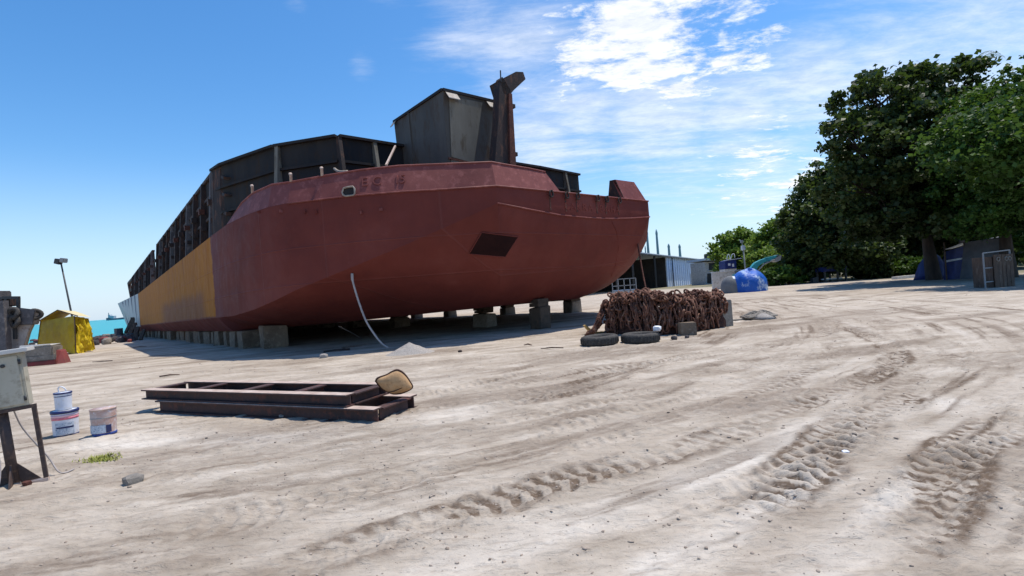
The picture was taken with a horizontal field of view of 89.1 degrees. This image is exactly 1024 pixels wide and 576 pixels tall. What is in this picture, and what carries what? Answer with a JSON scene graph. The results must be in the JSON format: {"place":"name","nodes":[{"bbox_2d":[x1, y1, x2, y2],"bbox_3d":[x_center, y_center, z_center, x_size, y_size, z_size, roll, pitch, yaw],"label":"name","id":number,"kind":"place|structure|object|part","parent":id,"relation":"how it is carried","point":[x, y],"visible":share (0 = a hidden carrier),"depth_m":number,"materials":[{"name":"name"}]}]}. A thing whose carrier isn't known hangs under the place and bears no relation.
{"place":"outdoors","nodes":[
{"label":"outdoors","id":0,"kind":"place"},
{"bbox_2d":[28,319,126,343],"bbox_3d":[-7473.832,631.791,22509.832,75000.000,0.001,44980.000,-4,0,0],"label":"sea","id":1,"kind":"structure","parent":0,"point":[100,327],"depth_m":207.86,"materials":[{"name":"teal liquid"}]},
{"bbox_2d":[106,313,123,320],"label":"cargo ship","id":2,"kind":"object","parent":1,"relation":"on","point":[111,317],"visible":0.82,"depth_m":1500.00},
{"bbox_2d":[0,265,1023,575],"bbox_3d":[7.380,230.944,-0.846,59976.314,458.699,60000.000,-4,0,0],"label":"ground","id":3,"kind":"structure","parent":0,"point":[982,363],"depth_m":4.98,"materials":[{"name":"beige sand"}]},
{"bbox_2d":[0,291,43,350],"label":"wrecked workboat","id":4,"kind":"object","parent":3,"relation":"on","point":[17,323],"visible":0.98,"depth_m":26.50,"materials":[{"name":"paint"}]},
{"bbox_2d":[22,480,31,485],"bbox_3d":[-4.829,1.942,5.170,0.083,0.053,0.066,-4,0,24],"label":"stone","id":5,"kind":"object","parent":3,"relation":"on","point":[27,483],"visible":1,"depth_m":5.15,"materials":[{"name":"brown stone"}]},
{"bbox_2d":[0,346,74,489],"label":"electrical cabinet","id":6,"kind":"object","parent":3,"relation":"on","point":[15,391],"visible":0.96,"depth_m":5.21,"materials":[{"name":"beige metal"}]},
{"bbox_3d":[-5.180,0.959,5.071,0.631,0.490,0.038,-9,2,-30],"label":"door","id":7,"kind":"part","parent":6,"relation":"part of","materials":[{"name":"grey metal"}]},
{"bbox_2d":[19,343,70,366],"bbox_3d":[-19.163,2.741,21.408,1.502,0.931,0.933,-4,0,-15],"label":"concrete block","id":8,"kind":"object","parent":3,"relation":"on","point":[46,354],"depth_m":21.06,"materials":[{"name":"grey concrete"}]},
{"bbox_2d":[54,258,72,315],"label":"flood light","id":9,"kind":"object","parent":3,"relation":"on","point":[60,261],"visible":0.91,"depth_m":41.96,"materials":[{"name":"paint"}]},
{"bbox_2d":[49,407,78,436],"bbox_3d":[-6.338,1.906,7.381,0.324,0.364,0.324,-4,0,0],"label":"paint pail","id":10,"kind":"object","parent":3,"relation":"on","point":[65,422],"visible":0.91,"depth_m":7.27,"materials":[{"name":"white plastic"}]},
{"bbox_2d":[53,386,71,410],"bbox_3d":[-6.374,1.554,7.382,0.212,0.334,0.212,-4,0,0],"label":"paint pail","id":11,"kind":"object","parent":10,"relation":"on","point":[62,400],"visible":1,"depth_m":7.32,"materials":[{"name":"white plastic"}]},
{"bbox_2d":[37,310,94,353],"bbox_3d":[-26.649,2.600,31.155,4.998,2.642,1.777,-4,0,21],"label":"tarpaulin tent","id":12,"kind":"object","parent":3,"relation":"on","point":[72,334],"visible":0.97,"depth_m":30.31,"materials":[{"name":"fabric"}]},
{"bbox_2d":[93,340,99,344],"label":"shore rock","id":13,"kind":"object","parent":3,"relation":"on","point":[96,342],"visible":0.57,"depth_m":43.40,"materials":[{"name":"grey stone"}]},
{"bbox_2d":[72,450,122,463],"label":"weeds","id":14,"kind":"object","parent":3,"relation":"on","point":[102,457],"visible":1,"depth_m":5.87,"materials":[{"name":"green plant"}]},
{"bbox_2d":[89,405,116,436],"bbox_3d":[-5.619,1.832,7.157,0.308,0.360,0.308,-4,0,0],"label":"paint pail","id":15,"kind":"object","parent":3,"relation":"on","point":[103,420],"visible":1,"depth_m":7.05,"materials":[{"name":"white plastic"}]},
{"bbox_2d":[102,338,110,344],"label":"shore rock","id":16,"kind":"object","parent":3,"relation":"on","point":[106,341],"visible":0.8,"depth_m":42.70,"materials":[{"name":"stone"}]},
{"bbox_2d":[114,328,122,334],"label":"oil drum","id":17,"kind":"object","parent":3,"relation":"on","point":[118,330],"visible":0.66,"depth_m":59.45,"materials":[{"name":"paint"}]},
{"bbox_2d":[117,337,125,342],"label":"shore rock","id":18,"kind":"object","parent":3,"relation":"on","point":[121,339],"visible":0.77,"depth_m":45.11,"materials":[{"name":"grey stone"}]},
{"bbox_2d":[124,321,129,333],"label":"scrap timber","id":19,"kind":"object","parent":3,"relation":"on","point":[126,330],"visible":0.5,"depth_m":58.44,"materials":[{"name":"grey wood"}]},
{"bbox_2d":[128,317,134,333],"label":"scrap timber","id":20,"kind":"object","parent":3,"relation":"on","point":[132,320],"visible":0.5,"depth_m":57.34,"materials":[{"name":"grey wood"}]},
{"bbox_2d":[122,473,143,485],"bbox_3d":[-3.654,1.854,5.019,0.131,0.107,0.165,-4,0,30],"label":"stone","id":21,"kind":"object","parent":3,"relation":"on","point":[132,479],"visible":0.83,"depth_m":4.97,"materials":[{"name":"grey stone"}]},
{"bbox_2d":[133,323,138,339],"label":"scrap timber","id":22,"kind":"object","parent":3,"relation":"on","point":[135,331],"visible":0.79,"depth_m":50.93,"materials":[{"name":"black wood"}]},
{"bbox_2d":[139,329,145,339],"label":"scrap timber","id":23,"kind":"object","parent":3,"relation":"on","point":[142,334],"visible":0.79,"depth_m":48.83,"materials":[{"name":"grey wood"}]},
{"bbox_2d":[158,331,162,338],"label":"support block","id":24,"kind":"object","parent":3,"relation":"on","point":[160,334],"depth_m":47.52,"materials":[{"name":"grey concrete"}]},
{"bbox_2d":[169,331,176,339],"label":"support block","id":25,"kind":"object","parent":3,"relation":"on","point":[172,335],"depth_m":39.93,"materials":[{"name":"grey concrete"}]},
{"bbox_2d":[176,331,180,339],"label":"support block","id":26,"kind":"object","parent":3,"relation":"on","point":[177,335],"depth_m":38.38,"materials":[{"name":"grey concrete"}]},
{"bbox_2d":[179,331,185,339],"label":"support block","id":27,"kind":"object","parent":3,"relation":"on","point":[182,335],"depth_m":36.55,"materials":[{"name":"grey concrete"}]},
{"bbox_2d":[186,331,189,341],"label":"support block","id":28,"kind":"object","parent":3,"relation":"on","point":[187,336],"depth_m":33.87,"materials":[{"name":"grey concrete"}]},
{"bbox_2d":[189,331,193,342],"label":"support block","id":29,"kind":"object","parent":3,"relation":"on","point":[191,336],"depth_m":32.18,"materials":[{"name":"grey concrete"}]},
{"bbox_2d":[193,331,198,342],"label":"support block","id":30,"kind":"object","parent":3,"relation":"on","point":[195,336],"depth_m":31.20,"materials":[{"name":"grey concrete"}]},
{"bbox_2d":[198,331,204,343],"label":"support block","id":31,"kind":"object","parent":3,"relation":"on","point":[200,338],"depth_m":29.48,"materials":[{"name":"grey concrete"}]},
{"bbox_2d":[202,331,210,343],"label":"support block","id":32,"kind":"object","parent":3,"relation":"on","point":[207,337],"depth_m":28.40,"materials":[{"name":"grey concrete"}]},
{"bbox_2d":[211,331,214,343],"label":"support block","id":33,"kind":"object","parent":3,"relation":"on","point":[212,337],"depth_m":27.07,"materials":[{"name":"grey concrete"}]},
{"bbox_2d":[214,331,223,344],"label":"support block","id":34,"kind":"object","parent":3,"relation":"on","point":[218,338],"depth_m":25.49,"materials":[{"name":"grey concrete"}]},
{"bbox_2d":[223,330,242,345],"bbox_3d":[-13.091,2.384,24.759,1.070,0.788,1.311,-4,0,-34],"label":"support block","id":35,"kind":"object","parent":3,"relation":"on","point":[226,338],"depth_m":24.03,"materials":[{"name":"grey concrete"}]},
{"bbox_2d":[229,330,243,347],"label":"support block","id":36,"kind":"object","parent":3,"relation":"on","point":[233,339],"depth_m":22.83,"materials":[{"name":"grey concrete"}]},
{"bbox_2d":[237,329,260,348],"bbox_3d":[-10.958,2.171,22.000,1.064,0.840,1.090,-4,0,-37],"label":"support block","id":37,"kind":"object","parent":3,"relation":"on","point":[246,339],"depth_m":21.51,"materials":[{"name":"grey concrete"}]},
{"bbox_2d":[258,325,288,348],"bbox_3d":[-9.566,1.949,20.890,0.950,0.959,0.994,-4,0,-34],"label":"support block","id":38,"kind":"object","parent":3,"relation":"on","point":[273,336],"depth_m":20.52,"materials":[{"name":"grey concrete"}]},
{"bbox_2d":[155,394,416,421],"bbox_3d":[-3.633,1.797,8.058,4.624,0.195,0.950,-4,0,25],"label":"girder ladder","id":39,"kind":"object","parent":3,"relation":"on","point":[386,405],"visible":0.58,"depth_m":7.45,"materials":[{"name":"metal"}]},
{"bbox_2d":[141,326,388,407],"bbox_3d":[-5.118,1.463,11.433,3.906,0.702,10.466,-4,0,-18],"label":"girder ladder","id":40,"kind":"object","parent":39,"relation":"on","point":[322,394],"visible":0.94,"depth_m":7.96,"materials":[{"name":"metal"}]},
{"bbox_2d":[375,369,412,394],"bbox_3d":[-1.636,1.302,7.213,0.507,0.367,0.216,-6,10,-8],"label":"seat cushion","id":41,"kind":"object","parent":39,"relation":"on","point":[396,382],"visible":1,"depth_m":7.14,"materials":[{"name":"beige fabric"}]},
{"bbox_2d":[320,353,327,357],"bbox_3d":[-5.666,2.055,15.665,0.234,0.149,0.184,-4,0,-13],"label":"stone","id":42,"kind":"object","parent":3,"relation":"on","point":[324,355],"visible":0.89,"depth_m":15.59,"materials":[{"name":"grey stone"}]},
{"bbox_2d":[318,323,333,327],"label":"support block","id":43,"kind":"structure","parent":3,"relation":"on","point":[329,325],"depth_m":38.59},
{"bbox_2d":[323,348,349,352],"bbox_3d":[-5.746,2.040,17.053,0.832,0.090,0.106,-4,0,-14],"label":"scrap bar","id":44,"kind":"object","parent":3,"relation":"on","point":[336,350],"visible":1,"depth_m":17.01,"materials":[{"name":"metal"}]},
{"bbox_2d":[348,320,366,327],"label":"support block","id":45,"kind":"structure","parent":3,"relation":"on","point":[356,324],"depth_m":33.92,"materials":[{"name":"grey concrete"}]},
{"bbox_2d":[389,316,409,327],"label":"support block","id":46,"kind":"object","parent":3,"relation":"on","point":[399,321],"depth_m":29.26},
{"bbox_2d":[386,342,433,355],"bbox_3d":[-2.951,1.748,15.067,1.642,0.350,1.268,-4,0,0],"label":"grit heap","id":47,"kind":"object","parent":3,"relation":"on","point":[409,348],"visible":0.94,"depth_m":14.73,"materials":[{"name":"grey sand"}]},
{"bbox_2d":[411,314,422,317],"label":"support block","id":48,"kind":"object","parent":3,"relation":"on","point":[417,316],"depth_m":45.17,"materials":[{"name":"concrete"}]},
{"bbox_2d":[443,311,456,316],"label":"support block","id":49,"kind":"object","parent":3,"relation":"on","point":[450,314],"depth_m":40.95,"materials":[{"name":"concrete"}]},
{"bbox_2d":[473,307,496,326],"bbox_3d":[-1.282,1.367,24.239,0.677,0.948,1.072,-4,0,-44],"label":"support block","id":50,"kind":"object","parent":3,"relation":"on","point":[484,317],"depth_m":23.96,"materials":[{"name":"concrete"}]},
{"bbox_2d":[118,70,649,330],"bbox_3d":[-25.128,-1.176,51.512,19.600,9.116,84.911,-4,-1,-39],"label":"barge","id":51,"kind":"object","parent":50,"relation":"on","point":[446,201],"visible":0.98,"depth_m":18.92,"materials":[{"name":"paint"}]},
{"bbox_2d":[351,273,388,348],"bbox_3d":[-4.568,0.729,16.636,1.227,2.493,0.142,-4,0,19],"label":"hose","id":52,"kind":"object","parent":51,"relation":"hanging from","point":[362,312],"visible":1,"depth_m":16.65,"materials":[{"name":"rubber"}]},
{"bbox_2d":[637,243,645,286],"bbox_3d":[5.553,-0.953,22.071,0.226,3.873,1.313,-4,0,7],"label":"rope","id":53,"kind":"object","parent":51,"relation":"hanging from","point":[641,265],"visible":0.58,"depth_m":22.10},
{"bbox_2d":[500,305,515,314],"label":"support block","id":54,"kind":"object","parent":3,"relation":"on","point":[507,310],"depth_m":35.27,"materials":[{"name":"concrete"}]},
{"bbox_2d":[0,296,1023,575],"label":"pebbles","id":55,"kind":"object","parent":3,"relation":"on","point":[568,460],"visible":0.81,"depth_m":4.29,"materials":[{"name":"grey stone"}]},
{"bbox_2d":[529,298,550,328],"bbox_3d":[1.130,1.049,20.782,0.679,1.255,0.639,-4,0,-40],"label":"support block","id":56,"kind":"object","parent":3,"relation":"on","point":[539,315],"depth_m":20.56,"materials":[{"name":"grey concrete"}]},
{"bbox_2d":[563,298,581,312],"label":"support block","id":57,"kind":"object","parent":3,"relation":"on","point":[572,306],"depth_m":30.45,"materials":[{"name":"concrete"}]},
{"bbox_2d":[583,323,603,333],"bbox_3d":[2.653,1.318,16.932,0.700,0.348,0.120,-4,0,-20],"label":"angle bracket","id":58,"kind":"object","parent":3,"relation":"on","point":[586,327],"visible":0.44,"depth_m":16.86,"materials":[{"name":"brown metal"}]},
{"bbox_2d":[580,333,618,346],"bbox_3d":[2.295,1.364,13.636,1.000,0.245,1.000,-6,0,0],"label":"tyre","id":59,"kind":"object","parent":3,"relation":"on","point":[603,339],"visible":1,"depth_m":13.25,"materials":[{"name":"rubber"}]},
{"bbox_2d":[612,278,636,292],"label":"steel rack","id":60,"kind":"object","parent":3,"relation":"on","point":[624,290],"visible":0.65,"depth_m":69.95,"materials":[{"name":"grey metal"}]},
{"bbox_2d":[621,331,659,343],"bbox_3d":[3.331,1.288,13.497,1.000,0.245,1.000,-4,0,0],"label":"tyre","id":61,"kind":"object","parent":3,"relation":"on","point":[641,337],"visible":1,"depth_m":13.11,"materials":[{"name":"rubber"}]},
{"bbox_2d":[653,326,660,330],"bbox_3d":[3.731,1.040,13.361,0.204,0.139,0.170,-4,0,23],"label":"plastic lump","id":62,"kind":"object","parent":61,"relation":"on","point":[656,328],"visible":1,"depth_m":13.29,"materials":[{"name":"white plastic"}]},
{"bbox_2d":[597,252,695,291],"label":"boatyard shed","id":63,"kind":"structure","parent":3,"relation":"on","point":[659,270],"depth_m":111.29,"materials":[{"name":"paint"}]},
{"bbox_2d":[646,234,649,252],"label":"chimney stack","id":64,"kind":"object","parent":63,"relation":"on","point":[647,242],"visible":0.24,"depth_m":329.43,"materials":[{"name":"grey metal"}]},
{"bbox_2d":[655,229,658,253],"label":"chimney stack","id":65,"kind":"object","parent":63,"relation":"on","point":[657,244],"visible":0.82,"depth_m":329.49,"materials":[{"name":"grey metal"}]},
{"bbox_2d":[677,321,696,335],"bbox_3d":[4.877,1.140,14.478,0.452,0.388,0.454,-4,0,8],"label":"concrete block","id":66,"kind":"object","parent":3,"relation":"on","point":[687,328],"depth_m":14.27,"materials":[{"name":"grey concrete"}]},
{"bbox_2d":[687,254,715,284],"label":"block house","id":67,"kind":"structure","parent":3,"relation":"on","point":[701,269],"depth_m":101.86,"materials":[{"name":"paint"}]},
{"bbox_2d":[707,273,710,282],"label":"door","id":68,"kind":"structure","parent":67,"relation":"in","point":[709,274],"depth_m":99.93,"materials":[{"name":"paint"}]},
{"bbox_2d":[708,263,715,270],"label":"window","id":69,"kind":"structure","parent":67,"relation":"in","point":[711,266],"depth_m":99.95,"materials":[{"name":"paint"}]},
{"bbox_2d":[722,300,732,326],"bbox_3d":[6.546,0.778,16.176,0.438,0.854,0.452,-4,0,-18],"label":"concrete block","id":70,"kind":"object","parent":3,"relation":"on","point":[728,316],"depth_m":15.99,"materials":[{"name":"grey concrete"}]},
{"bbox_2d":[584,287,727,335],"bbox_3d":[4.420,0.686,16.110,4.423,1.462,3.019,-4,0,7],"label":"anchor chain","id":71,"kind":"object","parent":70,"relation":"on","point":[645,309],"visible":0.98,"depth_m":15.32,"materials":[{"name":"brown metal"}]},
{"bbox_2d":[711,269,744,288],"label":"boundary wall","id":72,"kind":"structure","parent":3,"relation":"on","point":[718,277],"depth_m":60.28,"materials":[{"name":"grey concrete"}]},
{"bbox_2d":[702,224,765,271],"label":"broadleaf tree","id":73,"kind":"object","parent":3,"relation":"on","point":[729,243],"visible":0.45,"depth_m":82.48,"materials":[{"name":"green plant"}]},
{"bbox_2d":[740,240,745,268],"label":"light pole","id":74,"kind":"object","parent":3,"relation":"on","point":[743,248],"visible":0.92,"depth_m":61.93,"materials":[{"name":"grey metal"}]},
{"bbox_2d":[721,268,767,292],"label":"tarpaulin heap","id":75,"kind":"object","parent":3,"relation":"on","point":[749,280],"visible":0.99,"depth_m":43.29,"materials":[{"name":"blue plastic"}]},
{"bbox_2d":[733,309,777,320],"bbox_3d":[8.196,0.915,18.015,1.832,0.325,1.141,-4,0,22],"label":"rope heap","id":76,"kind":"object","parent":3,"relation":"on","point":[761,314],"visible":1,"depth_m":17.64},
{"bbox_2d":[732,255,780,285],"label":"excavator","id":77,"kind":"object","parent":3,"relation":"on","point":[774,258],"visible":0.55,"depth_m":48.00,"materials":[{"name":"teal paint"}]},
{"bbox_2d":[738,217,804,270],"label":"broadleaf tree","id":78,"kind":"object","parent":3,"relation":"on","point":[761,246],"visible":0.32,"depth_m":70.69,"materials":[{"name":"green plant"}]},
{"bbox_2d":[760,265,793,285],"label":"shrub","id":79,"kind":"object","parent":3,"relation":"on","point":[775,274],"visible":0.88,"depth_m":55.29,"materials":[{"name":"green plant"}]},
{"bbox_2d":[780,264,808,284],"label":"shrub","id":80,"kind":"object","parent":3,"relation":"on","point":[797,277],"visible":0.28,"depth_m":56.01,"materials":[{"name":"green plant"}]},
{"bbox_2d":[789,265,815,281],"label":"shrub","id":81,"kind":"object","parent":3,"relation":"on","point":[807,280],"visible":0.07,"depth_m":59.12,"materials":[{"name":"green plant"}]},
{"bbox_2d":[810,266,847,282],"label":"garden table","id":82,"kind":"object","parent":3,"relation":"on","point":[824,270],"visible":0.7,"depth_m":54.57,"materials":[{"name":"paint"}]},
{"bbox_2d":[768,159,907,281],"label":"broadleaf tree","id":83,"kind":"object","parent":3,"relation":"on","point":[798,220],"visible":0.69,"depth_m":55.27,"materials":[{"name":"green plant"}]},
{"bbox_2d":[843,263,867,278],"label":"shrub","id":84,"kind":"object","parent":3,"relation":"on","point":[858,276],"visible":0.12,"depth_m":57.76,"materials":[{"name":"green plant"}]},
{"bbox_2d":[828,203,908,259],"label":"broadleaf tree","id":85,"kind":"object","parent":3,"relation":"on","point":[888,241],"depth_m":59.62,"materials":[{"name":"green plant"}]},
{"bbox_2d":[736,248,1023,277],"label":"wood","id":86,"kind":"object","parent":3,"relation":"on","point":[1019,262],"depth_m":68.00,"materials":[{"name":"green plant"}]},
{"bbox_2d":[862,260,898,278],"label":"shrub","id":87,"kind":"object","parent":3,"relation":"on","point":[881,269],"visible":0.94,"depth_m":54.46,"materials":[{"name":"green plant"}]},
{"bbox_2d":[891,254,909,276],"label":"shrub","id":88,"kind":"object","parent":3,"relation":"on","point":[897,263],"visible":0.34,"depth_m":55.30,"materials":[{"name":"green plant"}]},
{"bbox_2d":[892,275,914,278],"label":"kerb stone","id":89,"kind":"object","parent":3,"relation":"on","point":[904,277],"visible":0.64,"depth_m":48.17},
{"bbox_2d":[806,49,1011,279],"bbox_3d":[30.831,-8.979,40.280,17.458,17.606,13.793,-4,0,-23],"label":"broadleaf tree","id":90,"kind":"object","parent":3,"relation":"on","point":[894,179],"visible":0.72,"depth_m":37.55,"materials":[{"name":"green plant"}]},
{"bbox_2d":[896,254,922,275],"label":"shrub","id":91,"kind":"object","parent":3,"relation":"on","point":[913,263],"visible":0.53,"depth_m":53.60,"materials":[{"name":"green plant"}]},
{"bbox_2d":[878,234,954,261],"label":"broadleaf tree","id":92,"kind":"object","parent":3,"relation":"on","point":[913,246],"visible":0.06,"depth_m":63.47,"materials":[{"name":"green plant"}]},
{"bbox_2d":[913,255,943,279],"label":"tarpaulin bundle","id":93,"kind":"object","parent":3,"relation":"on","point":[920,274],"visible":0.26,"depth_m":41.88,"materials":[{"name":"blue plastic"}]},
{"bbox_2d":[906,55,1023,276],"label":"broadleaf tree","id":94,"kind":"object","parent":3,"relation":"on","point":[978,149],"visible":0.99,"depth_m":28.73,"materials":[{"name":"green plant"}]},
{"bbox_2d":[943,237,998,279],"bbox_3d":[35.420,-2.388,39.562,3.707,3.112,9.374,-4,0,44],"label":"canvas shelter","id":95,"kind":"object","parent":3,"relation":"on","point":[957,263],"visible":0.66,"depth_m":37.82,"materials":[{"name":"blue fabric"}]},
{"bbox_2d":[933,235,1021,259],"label":"broadleaf tree","id":96,"kind":"object","parent":3,"relation":"on","point":[956,242],"visible":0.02,"depth_m":59.47,"materials":[{"name":"green plant"}]},
{"bbox_2d":[958,51,1004,248],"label":"broadleaf tree","id":97,"kind":"object","parent":3,"relation":"on","point":[960,241],"visible":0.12,"depth_m":51.78,"materials":[{"name":"green plant"}]},
{"bbox_2d":[972,249,1014,288],"bbox_3d":[23.415,-0.912,25.519,1.696,1.815,1.065,-4,0,-12],"label":"timber crate","id":98,"kind":"object","parent":3,"relation":"on","point":[996,271],"visible":0.99,"depth_m":25.14,"materials":[{"name":"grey wood"}]},
{"bbox_2d":[974,225,1023,260],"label":"broadleaf tree","id":99,"kind":"object","parent":3,"relation":"on","point":[1018,242],"visible":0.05,"depth_m":51.14,"materials":[{"name":"green plant"}]},
{"bbox_2d":[0,0,1023,324],"label":"sky","id":100,"kind":"structure","parent":0,"point":[114,114],"materials":[{"name":"blue"}]},
{"bbox_2d":[719,253,741,270],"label":"boat cabin","id":101,"kind":"object","parent":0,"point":[728,265],"visible":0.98,"depth_m":70.01,"materials":[{"name":"blue plastic"}]}
]}

